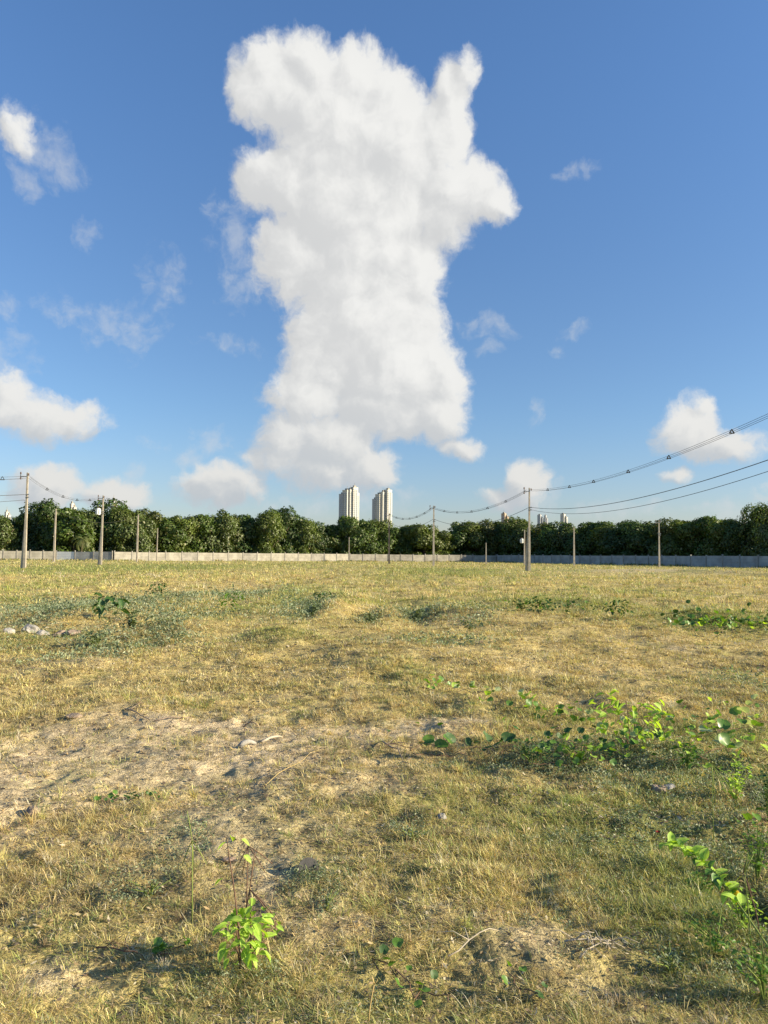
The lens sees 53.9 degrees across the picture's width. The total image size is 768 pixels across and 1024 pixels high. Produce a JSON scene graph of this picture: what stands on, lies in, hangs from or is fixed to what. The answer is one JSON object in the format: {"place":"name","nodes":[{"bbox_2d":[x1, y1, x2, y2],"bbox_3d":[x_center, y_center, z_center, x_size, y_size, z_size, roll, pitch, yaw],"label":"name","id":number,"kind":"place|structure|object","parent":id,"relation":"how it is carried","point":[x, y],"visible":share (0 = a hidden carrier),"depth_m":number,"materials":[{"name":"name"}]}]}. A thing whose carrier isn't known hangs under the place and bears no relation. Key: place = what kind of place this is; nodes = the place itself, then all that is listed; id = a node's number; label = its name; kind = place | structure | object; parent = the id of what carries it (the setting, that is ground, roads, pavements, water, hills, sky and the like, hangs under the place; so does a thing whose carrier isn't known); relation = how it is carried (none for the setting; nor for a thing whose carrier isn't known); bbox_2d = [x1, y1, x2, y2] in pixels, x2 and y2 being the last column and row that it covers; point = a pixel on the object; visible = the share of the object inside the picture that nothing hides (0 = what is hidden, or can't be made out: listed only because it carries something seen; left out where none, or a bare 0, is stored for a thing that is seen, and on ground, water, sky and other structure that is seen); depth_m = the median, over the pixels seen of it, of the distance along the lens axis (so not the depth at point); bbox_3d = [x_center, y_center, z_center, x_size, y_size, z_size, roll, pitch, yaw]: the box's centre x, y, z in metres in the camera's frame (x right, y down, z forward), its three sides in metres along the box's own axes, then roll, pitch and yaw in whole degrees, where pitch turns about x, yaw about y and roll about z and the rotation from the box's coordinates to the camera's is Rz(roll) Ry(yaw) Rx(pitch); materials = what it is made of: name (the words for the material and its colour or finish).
{"place":"outdoors","nodes":[
{"label":"outdoors","id":0,"kind":"place"},
{"bbox_2d":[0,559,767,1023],"bbox_3d":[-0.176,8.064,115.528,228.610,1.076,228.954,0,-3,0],"label":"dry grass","id":1,"kind":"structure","parent":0,"point":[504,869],"depth_m":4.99,"materials":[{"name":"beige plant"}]},
{"bbox_2d":[0,560,767,1023],"bbox_3d":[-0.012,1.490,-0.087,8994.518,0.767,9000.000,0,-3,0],"label":"ground","id":2,"kind":"structure","parent":0,"point":[488,950],"depth_m":5.12,"materials":[{"name":"beige soil"}]},
{"bbox_2d":[0,515,21,553],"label":"broadleaf tree","id":3,"kind":"object","parent":2,"relation":"on","point":[6,528],"visible":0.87,"depth_m":189.48,"materials":[{"name":"green plant"}]},
{"bbox_2d":[5,514,41,549],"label":"broadleaf tree","id":4,"kind":"object","parent":2,"relation":"on","point":[19,530],"visible":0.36,"depth_m":196.00,"materials":[{"name":"green plant"}]},
{"bbox_2d":[20,472,28,567],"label":"utility pole","id":5,"kind":"object","parent":2,"relation":"on","point":[24,554],"visible":0.92,"depth_m":81.96,"materials":[{"name":"concrete"}]},
{"bbox_2d":[0,549,56,559],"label":"boundary wall","id":6,"kind":"structure","parent":2,"relation":"on","point":[43,554],"depth_m":178.78,"materials":[{"name":"beige concrete"}]},
{"bbox_2d":[18,498,61,553],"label":"broadleaf tree","id":7,"kind":"object","parent":2,"relation":"on","point":[45,511],"visible":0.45,"depth_m":196.13,"materials":[{"name":"green plant"}]},
{"bbox_2d":[37,513,73,550],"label":"broadleaf tree","id":8,"kind":"object","parent":2,"relation":"on","point":[47,539],"visible":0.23,"depth_m":193.22,"materials":[{"name":"green plant"}]},
{"bbox_2d":[49,507,98,556],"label":"broadleaf tree","id":9,"kind":"object","parent":2,"relation":"on","point":[69,530],"visible":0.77,"depth_m":189.90,"materials":[{"name":"green plant"}]},
{"bbox_2d":[55,550,112,560],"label":"boundary wall","id":10,"kind":"structure","parent":2,"relation":"on","point":[92,556],"depth_m":180.19,"materials":[{"name":"grey concrete"}]},
{"bbox_2d":[63,626,111,646],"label":"twiggy herb","id":11,"kind":"object","parent":2,"relation":"on","point":[96,639],"visible":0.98,"depth_m":13.60,"materials":[{"name":"green plant"}]},
{"bbox_2d":[64,509,113,559],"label":"broadleaf tree","id":12,"kind":"object","parent":2,"relation":"on","point":[92,519],"visible":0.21,"depth_m":194.17,"materials":[{"name":"green plant"}]},
{"bbox_2d":[95,495,104,564],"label":"utility pole","id":13,"kind":"object","parent":2,"relation":"on","point":[98,511],"visible":0.96,"depth_m":111.91,"materials":[{"name":"concrete"}]},
{"bbox_2d":[87,498,127,559],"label":"broadleaf tree","id":14,"kind":"object","parent":2,"relation":"on","point":[108,531],"visible":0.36,"depth_m":193.93,"materials":[{"name":"green plant"}]},
{"bbox_2d":[92,592,130,619],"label":"green weed","id":15,"kind":"object","parent":2,"relation":"on","point":[120,603],"visible":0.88,"depth_m":16.93,"materials":[{"name":"green plant"}]},
{"bbox_2d":[107,506,135,559],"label":"broadleaf tree","id":16,"kind":"object","parent":2,"relation":"on","point":[125,514],"visible":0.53,"depth_m":193.26,"materials":[{"name":"green plant"}]},
{"bbox_2d":[94,790,159,802],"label":"creeping vine","id":17,"kind":"object","parent":2,"relation":"on","point":[111,795],"visible":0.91,"depth_m":4.91,"materials":[{"name":"green plant"}]},
{"bbox_2d":[92,605,164,631],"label":"twiggy herb","id":18,"kind":"object","parent":2,"relation":"on","point":[131,621],"visible":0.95,"depth_m":15.16,"materials":[{"name":"green plant"}]},
{"bbox_2d":[117,509,158,559],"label":"broadleaf tree","id":19,"kind":"object","parent":2,"relation":"on","point":[145,543],"visible":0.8,"depth_m":193.22,"materials":[{"name":"green plant"}]},
{"bbox_2d":[125,872,175,897],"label":"twiggy herb","id":20,"kind":"object","parent":2,"relation":"on","point":[152,888],"visible":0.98,"depth_m":3.57,"materials":[{"name":"green plant"}]},
{"bbox_2d":[139,508,167,551],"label":"broadleaf tree","id":21,"kind":"object","parent":2,"relation":"on","point":[154,514],"visible":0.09,"depth_m":202.50,"materials":[{"name":"green plant"}]},
{"bbox_2d":[151,936,190,954],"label":"creeping vine","id":22,"kind":"object","parent":2,"relation":"on","point":[160,944],"visible":0.99,"depth_m":3.01,"materials":[{"name":"green plant"}]},
{"bbox_2d":[153,517,191,552],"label":"broadleaf tree","id":23,"kind":"object","parent":2,"relation":"on","point":[169,525],"visible":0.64,"depth_m":201.41,"materials":[{"name":"green plant"}]},
{"bbox_2d":[167,514,203,552],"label":"broadleaf tree","id":24,"kind":"object","parent":2,"relation":"on","point":[189,526],"visible":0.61,"depth_m":204.96,"materials":[{"name":"green plant"}]},
{"bbox_2d":[186,513,226,557],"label":"broadleaf tree","id":25,"kind":"object","parent":2,"relation":"on","point":[206,521],"visible":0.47,"depth_m":208.44,"materials":[{"name":"green plant"}]},
{"bbox_2d":[199,509,245,557],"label":"broadleaf tree","id":26,"kind":"object","parent":2,"relation":"on","point":[226,521],"visible":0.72,"depth_m":210.07,"materials":[{"name":"green plant"}]},
{"bbox_2d":[114,550,348,560],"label":"boundary wall","id":27,"kind":"structure","parent":2,"relation":"on","point":[182,556],"depth_m":197.71,"materials":[{"name":"beige concrete"}]},
{"bbox_2d":[212,835,276,969],"bbox_3d":[-0.543,1.531,2.925,0.248,0.504,0.250,0,-3,0],"label":"leafy sapling","id":28,"kind":"object","parent":2,"relation":"on","point":[246,955],"visible":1,"depth_m":2.90,"materials":[{"name":"green plant"}]},
{"bbox_2d":[226,514,277,552],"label":"broadleaf tree","id":29,"kind":"object","parent":2,"relation":"on","point":[247,521],"visible":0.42,"depth_m":216.29,"materials":[{"name":"green plant"}]},
{"bbox_2d":[249,510,286,555],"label":"broadleaf tree","id":30,"kind":"object","parent":2,"relation":"on","point":[267,520],"visible":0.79,"depth_m":215.45,"materials":[{"name":"green plant"}]},
{"bbox_2d":[263,505,300,553],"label":"broadleaf tree","id":31,"kind":"object","parent":2,"relation":"on","point":[287,524],"visible":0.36,"depth_m":223.42,"materials":[{"name":"green plant"}]},
{"bbox_2d":[276,515,315,553],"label":"broadleaf tree","id":32,"kind":"object","parent":2,"relation":"on","point":[300,539],"visible":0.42,"depth_m":224.10,"materials":[{"name":"green plant"}]},
{"bbox_2d":[292,518,320,553],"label":"broadleaf tree","id":33,"kind":"object","parent":2,"relation":"on","point":[305,523],"visible":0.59,"depth_m":224.88,"materials":[{"name":"green plant"}]},
{"bbox_2d":[298,857,318,872],"bbox_3d":[-0.377,1.785,3.774,0.110,0.110,0.010,2,-32,-25],"label":"rock","id":34,"kind":"object","parent":2,"relation":"on","point":[308,862],"visible":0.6,"depth_m":3.78,"materials":[{"name":"grey stone"}]},
{"bbox_2d":[310,521,335,553],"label":"broadleaf tree","id":35,"kind":"object","parent":2,"relation":"on","point":[319,545],"visible":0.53,"depth_m":229.01,"materials":[{"name":"green plant"}]},
{"bbox_2d":[314,524,347,553],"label":"broadleaf tree","id":36,"kind":"object","parent":2,"relation":"on","point":[332,530],"visible":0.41,"depth_m":230.64,"materials":[{"name":"green plant"}]},
{"bbox_2d":[339,483,358,520],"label":"apartment tower","id":37,"kind":"structure","parent":2,"relation":"on","point":[349,501],"depth_m":1118.29,"materials":[{"name":"concrete"}]},
{"bbox_2d":[335,515,366,553],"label":"broadleaf tree","id":38,"kind":"object","parent":2,"relation":"on","point":[346,525],"visible":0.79,"depth_m":229.90,"materials":[{"name":"green plant"}]},
{"bbox_2d":[350,519,384,560],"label":"broadleaf tree","id":39,"kind":"object","parent":2,"relation":"on","point":[368,544],"visible":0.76,"depth_m":230.69,"materials":[{"name":"green plant"}]},
{"bbox_2d":[372,488,391,527],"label":"apartment tower","id":40,"kind":"structure","parent":2,"relation":"on","point":[381,504],"depth_m":1147.56,"materials":[{"name":"concrete"}]},
{"bbox_2d":[0,566,767,1023],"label":"ground herbs","id":41,"kind":"object","parent":2,"relation":"on","point":[58,604],"visible":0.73,"depth_m":5.66,"materials":[{"name":"green plant"}]},
{"bbox_2d":[1,558,767,567],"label":"wall foot weeds","id":42,"kind":"object","parent":2,"relation":"on","point":[360,560],"depth_m":180.43,"materials":[{"name":"green plant"}]},
{"bbox_2d":[376,527,405,560],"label":"broadleaf tree","id":43,"kind":"object","parent":2,"relation":"on","point":[384,539],"visible":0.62,"depth_m":235.07,"materials":[{"name":"green plant"}]},
{"bbox_2d":[392,525,418,554],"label":"broadleaf tree","id":44,"kind":"object","parent":2,"relation":"on","point":[405,541],"visible":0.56,"depth_m":237.04,"materials":[{"name":"green plant"}]},
{"bbox_2d":[371,937,448,1007],"bbox_3d":[0.094,1.720,2.833,0.173,0.103,0.367,2,-4,-24],"label":"creeping vine","id":45,"kind":"object","parent":2,"relation":"on","point":[384,948],"visible":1,"depth_m":2.83,"materials":[{"name":"green plant"}]},
{"bbox_2d":[350,553,495,561],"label":"boundary wall","id":46,"kind":"structure","parent":2,"relation":"on","point":[429,558],"depth_m":226.37,"materials":[{"name":"beige concrete"}]},
{"bbox_2d":[405,523,441,554],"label":"broadleaf tree","id":47,"kind":"object","parent":2,"relation":"on","point":[420,535],"visible":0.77,"depth_m":234.87,"materials":[{"name":"green plant"}]},
{"bbox_2d":[421,529,451,554],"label":"broadleaf tree","id":48,"kind":"object","parent":2,"relation":"on","point":[439,543],"visible":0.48,"depth_m":237.77,"materials":[{"name":"green plant"}]},
{"bbox_2d":[447,529,474,554],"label":"broadleaf tree","id":49,"kind":"object","parent":2,"relation":"on","point":[457,541],"visible":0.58,"depth_m":240.46,"materials":[{"name":"green plant"}]},
{"bbox_2d":[449,520,489,554],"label":"broadleaf tree","id":50,"kind":"object","parent":2,"relation":"on","point":[476,538],"visible":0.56,"depth_m":241.69,"materials":[{"name":"green plant"}]},
{"bbox_2d":[411,731,549,758],"bbox_3d":[0.777,1.878,6.098,1.099,0.210,0.346,0,-3,8],"label":"creeping vine","id":51,"kind":"object","parent":2,"relation":"on","point":[428,739],"visible":0.86,"depth_m":6.14,"materials":[{"name":"green plant"}]},
{"bbox_2d":[472,520,496,555],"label":"broadleaf tree","id":52,"kind":"object","parent":2,"relation":"on","point":[487,532],"visible":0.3,"depth_m":245.01,"materials":[{"name":"green plant"}]},
{"bbox_2d":[385,709,593,757],"bbox_3d":[0.837,1.741,5.957,1.662,0.404,0.127,0,-3,2],"label":"creeping vine","id":53,"kind":"object","parent":2,"relation":"on","point":[574,717],"visible":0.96,"depth_m":5.96,"materials":[{"name":"green plant"}]},
{"bbox_2d":[490,522,510,561],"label":"broadleaf tree","id":54,"kind":"object","parent":2,"relation":"on","point":[500,546],"visible":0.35,"depth_m":243.26,"materials":[{"name":"green plant"}]},
{"bbox_2d":[420,674,593,718],"bbox_3d":[1.188,1.942,8.059,0.728,0.235,2.225,3,-4,-34],"label":"creeping vine","id":55,"kind":"object","parent":2,"relation":"on","point":[508,702],"visible":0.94,"depth_m":7.79,"materials":[{"name":"green plant"}]},
{"bbox_2d":[498,516,533,559],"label":"broadleaf tree","id":56,"kind":"object","parent":2,"relation":"on","point":[512,524],"visible":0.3,"depth_m":239.46,"materials":[{"name":"green plant"}]},
{"bbox_2d":[503,523,541,559],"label":"broadleaf tree","id":57,"kind":"object","parent":2,"relation":"on","point":[519,532],"visible":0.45,"depth_m":234.05,"materials":[{"name":"green plant"}]},
{"bbox_2d":[501,960,547,999],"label":"creeping vine","id":58,"kind":"object","parent":2,"relation":"on","point":[538,994],"visible":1,"depth_m":2.74,"materials":[{"name":"green plant"}]},
{"bbox_2d":[523,487,531,570],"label":"utility pole","id":59,"kind":"object","parent":2,"relation":"on","point":[528,559],"visible":0.92,"depth_m":91.93,"materials":[{"name":"concrete"}]},
{"bbox_2d":[532,414,766,490],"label":"spacer cable","id":60,"kind":"object","parent":59,"relation":"attached to","point":[729,433],"visible":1,"depth_m":51.50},
{"bbox_2d":[508,736,551,764],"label":"twiggy herb","id":61,"kind":"object","parent":2,"relation":"on","point":[525,751],"visible":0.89,"depth_m":5.78,"materials":[{"name":"green plant"}]},
{"bbox_2d":[522,521,553,554],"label":"broadleaf tree","id":62,"kind":"object","parent":2,"relation":"on","point":[537,530],"visible":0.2,"depth_m":231.66,"materials":[{"name":"green plant"}]},
{"bbox_2d":[470,596,613,613],"bbox_3d":[4.302,2.593,20.798,2.832,0.416,5.032,4,-5,-45],"label":"creeping vine","id":63,"kind":"object","parent":2,"relation":"on","point":[567,601],"visible":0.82,"depth_m":20.66,"materials":[{"name":"green plant"}]},
{"bbox_2d":[534,521,566,554],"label":"broadleaf tree","id":64,"kind":"object","parent":2,"relation":"on","point":[545,534],"visible":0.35,"depth_m":225.43,"materials":[{"name":"green plant"}]},
{"bbox_2d":[548,523,577,562],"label":"broadleaf tree","id":65,"kind":"object","parent":2,"relation":"on","point":[562,533],"visible":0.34,"depth_m":219.88,"materials":[{"name":"green plant"}]},
{"bbox_2d":[551,739,592,767],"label":"twiggy herb","id":66,"kind":"object","parent":2,"relation":"on","point":[567,749],"visible":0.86,"depth_m":5.76,"materials":[{"name":"green plant"}]},
{"bbox_2d":[563,521,602,560],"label":"broadleaf tree","id":67,"kind":"object","parent":2,"relation":"on","point":[568,550],"visible":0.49,"depth_m":210.84,"materials":[{"name":"green plant"}]},
{"bbox_2d":[545,930,638,947],"bbox_3d":[0.853,1.760,3.079,0.372,0.067,0.111,0,-3,0],"label":"dead stick","id":68,"kind":"object","parent":2,"relation":"on","point":[580,939],"visible":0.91,"depth_m":3.11,"materials":[{"name":"brown wood"}]},
{"bbox_2d":[575,521,614,560],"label":"broadleaf tree","id":69,"kind":"object","parent":2,"relation":"on","point":[601,524],"visible":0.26,"depth_m":210.38,"materials":[{"name":"green plant"}]},
{"bbox_2d":[589,525,626,563],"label":"broadleaf tree","id":70,"kind":"object","parent":2,"relation":"on","point":[597,535],"visible":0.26,"depth_m":202.60,"materials":[{"name":"green plant"}]},
{"bbox_2d":[600,519,646,563],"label":"broadleaf tree","id":71,"kind":"object","parent":2,"relation":"on","point":[623,532],"visible":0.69,"depth_m":196.28,"materials":[{"name":"green plant"}]},
{"bbox_2d":[513,721,742,768],"bbox_3d":[1.897,1.804,5.779,1.817,0.278,0.899,1,-3,-9],"label":"creeping vine","id":72,"kind":"object","parent":2,"relation":"on","point":[604,746],"visible":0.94,"depth_m":5.72,"materials":[{"name":"green plant"}]},
{"bbox_2d":[588,689,673,748],"bbox_3d":[1.982,1.712,6.129,0.662,0.457,0.651,0,-3,0],"label":"leafy bush","id":73,"kind":"object","parent":2,"relation":"on","point":[627,721],"visible":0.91,"depth_m":6.12,"materials":[{"name":"green plant"}]},
{"bbox_2d":[497,554,767,567],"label":"boundary wall","id":74,"kind":"structure","parent":2,"relation":"on","point":[732,561],"depth_m":167.36,"materials":[{"name":"grey concrete"}]},
{"bbox_2d":[618,521,654,555],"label":"broadleaf tree","id":75,"kind":"object","parent":2,"relation":"on","point":[639,541],"visible":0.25,"depth_m":190.69,"materials":[{"name":"green plant"}]},
{"bbox_2d":[513,694,766,753],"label":"creeping vine","id":76,"kind":"object","parent":2,"relation":"on","point":[632,734],"visible":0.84,"depth_m":6.32,"materials":[{"name":"green plant"}]},
{"bbox_2d":[636,521,671,564],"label":"broadleaf tree","id":77,"kind":"object","parent":2,"relation":"on","point":[647,529],"visible":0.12,"depth_m":188.21,"materials":[{"name":"green plant"}]},
{"bbox_2d":[648,517,689,564],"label":"broadleaf tree","id":78,"kind":"object","parent":2,"relation":"on","point":[665,530],"visible":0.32,"depth_m":182.47,"materials":[{"name":"green plant"}]},
{"bbox_2d":[644,942,711,977],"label":"twiggy herb","id":79,"kind":"object","parent":2,"relation":"on","point":[669,965],"visible":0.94,"depth_m":2.95,"materials":[{"name":"green plant"}]},
{"bbox_2d":[661,518,713,555],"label":"broadleaf tree","id":80,"kind":"object","parent":2,"relation":"on","point":[682,527],"visible":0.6,"depth_m":176.58,"materials":[{"name":"green plant"}]},
{"bbox_2d":[671,734,704,770],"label":"twiggy herb","id":81,"kind":"object","parent":2,"relation":"on","point":[687,759],"visible":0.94,"depth_m":5.66,"materials":[{"name":"green plant"}]},
{"bbox_2d":[680,515,727,555],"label":"broadleaf tree","id":82,"kind":"object","parent":2,"relation":"on","point":[706,520],"visible":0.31,"depth_m":173.72,"materials":[{"name":"green plant"}]},
{"bbox_2d":[685,869,723,893],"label":"twiggy herb","id":83,"kind":"object","parent":2,"relation":"on","point":[701,879],"visible":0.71,"depth_m":3.77,"materials":[{"name":"green plant"}]},
{"bbox_2d":[681,906,740,954],"bbox_3d":[1.341,1.722,3.084,0.235,0.191,0.123,2,-4,-20],"label":"twiggy herb","id":84,"kind":"object","parent":2,"relation":"on","point":[708,938],"visible":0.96,"depth_m":3.08,"materials":[{"name":"green plant"}]},
{"bbox_2d":[656,599,767,636],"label":"creeping vine","id":85,"kind":"object","parent":2,"relation":"on","point":[692,623],"visible":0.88,"depth_m":16.93,"materials":[{"name":"green plant"}]},
{"bbox_2d":[659,831,767,947],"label":"leaning shoot","id":86,"kind":"object","parent":2,"relation":"on","point":[734,895],"visible":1,"depth_m":3.32,"materials":[{"name":"green plant"}]},
{"bbox_2d":[673,608,767,629],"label":"creeping vine","id":87,"kind":"object","parent":2,"relation":"on","point":[722,618],"visible":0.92,"depth_m":17.19,"materials":[{"name":"green plant"}]},
{"bbox_2d":[701,518,748,565],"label":"broadleaf tree","id":88,"kind":"object","parent":2,"relation":"on","point":[716,544],"visible":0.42,"depth_m":166.19,"materials":[{"name":"green plant"}]},
{"bbox_2d":[708,753,753,799],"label":"twiggy herb","id":89,"kind":"object","parent":2,"relation":"on","point":[737,781],"visible":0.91,"depth_m":5.05,"materials":[{"name":"green plant"}]},
{"bbox_2d":[698,706,767,762],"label":"creeping vine","id":90,"kind":"object","parent":2,"relation":"on","point":[723,738],"visible":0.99,"depth_m":5.88,"materials":[{"name":"green plant"}]},
{"bbox_2d":[718,926,767,999],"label":"twiggy herb","id":91,"kind":"object","parent":2,"relation":"on","point":[761,983],"visible":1,"depth_m":2.71,"materials":[{"name":"green plant"}]},
{"bbox_2d":[721,521,764,562],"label":"broadleaf tree","id":92,"kind":"object","parent":2,"relation":"on","point":[739,542],"visible":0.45,"depth_m":161.94,"materials":[{"name":"green plant"}]},
{"bbox_2d":[726,880,767,927],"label":"twiggy herb","id":93,"kind":"object","parent":2,"relation":"on","point":[743,916],"visible":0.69,"depth_m":3.33,"materials":[{"name":"green plant"}]},
{"bbox_2d":[728,792,767,829],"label":"creeping vine","id":94,"kind":"object","parent":2,"relation":"on","point":[747,816],"visible":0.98,"depth_m":4.50,"materials":[{"name":"green plant"}]},
{"bbox_2d":[730,820,767,878],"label":"twiggy herb","id":95,"kind":"object","parent":2,"relation":"on","point":[758,864],"visible":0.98,"depth_m":3.90,"materials":[{"name":"green plant"}]},
{"bbox_2d":[732,501,767,555],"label":"broadleaf tree","id":96,"kind":"object","parent":2,"relation":"on","point":[757,512],"visible":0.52,"depth_m":160.08,"materials":[{"name":"green plant"}]},
{"bbox_2d":[748,510,767,559],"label":"broadleaf tree","id":97,"kind":"object","parent":2,"relation":"on","point":[763,542],"visible":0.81,"depth_m":148.47,"materials":[{"name":"green plant"}]},
{"bbox_2d":[755,764,767,820],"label":"twiggy herb","id":98,"kind":"object","parent":2,"relation":"on","point":[765,788],"visible":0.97,"depth_m":4.63,"materials":[{"name":"green plant"}]},
{"bbox_2d":[0,0,767,532],"label":"sky","id":99,"kind":"structure","parent":0,"point":[458,256],"materials":[{"name":"blue"}]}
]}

